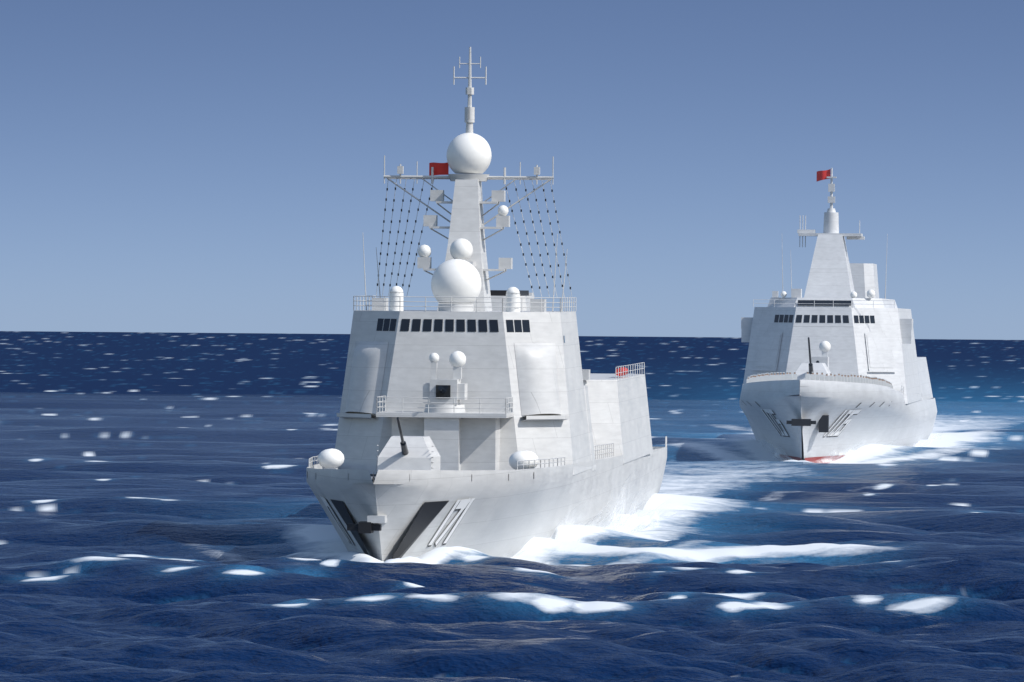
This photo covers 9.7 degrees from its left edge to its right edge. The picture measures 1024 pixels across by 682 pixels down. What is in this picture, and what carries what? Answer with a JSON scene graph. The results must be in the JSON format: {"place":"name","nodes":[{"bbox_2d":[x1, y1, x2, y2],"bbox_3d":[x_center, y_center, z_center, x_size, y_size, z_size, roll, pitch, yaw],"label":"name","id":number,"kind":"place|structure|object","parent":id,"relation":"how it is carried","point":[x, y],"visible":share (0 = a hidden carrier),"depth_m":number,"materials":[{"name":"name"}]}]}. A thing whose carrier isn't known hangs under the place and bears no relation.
{"place":"outdoors","nodes":[
{"label":"outdoors","id":0,"kind":"place"},
{"bbox_2d":[0,331,1023,681],"bbox_3d":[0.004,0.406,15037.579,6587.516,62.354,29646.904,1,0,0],"label":"sea water","id":1,"kind":"structure","parent":0,"point":[164,517],"depth_m":411.74,"materials":[{"name":"blue liquid"}]},
{"bbox_2d":[306,47,666,561],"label":"destroyer","id":2,"kind":"object","parent":1,"relation":"in","point":[476,413],"visible":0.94,"depth_m":421.49,"materials":[{"name":"white metal"}]},
{"bbox_2d":[592,515,648,531],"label":"bow spray","id":3,"kind":"object","parent":1,"relation":"on","point":[615,523],"visible":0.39,"depth_m":455.81,"materials":[{"name":"white liquid"}]},
{"bbox_2d":[775,453,852,462],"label":"bow spray","id":4,"kind":"object","parent":1,"relation":"on","point":[830,459],"visible":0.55,"depth_m":717.65,"materials":[{"name":"white liquid"}]},
{"bbox_2d":[739,168,936,462],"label":"destroyer","id":5,"kind":"object","parent":1,"relation":"on","point":[836,366],"visible":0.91,"depth_m":746.23,"materials":[{"name":"white metal"}]},
{"bbox_2d":[0,0,1023,339],"label":"sky","id":6,"kind":"structure","parent":0,"point":[169,166],"materials":[{"name":"blue"}]}
]}

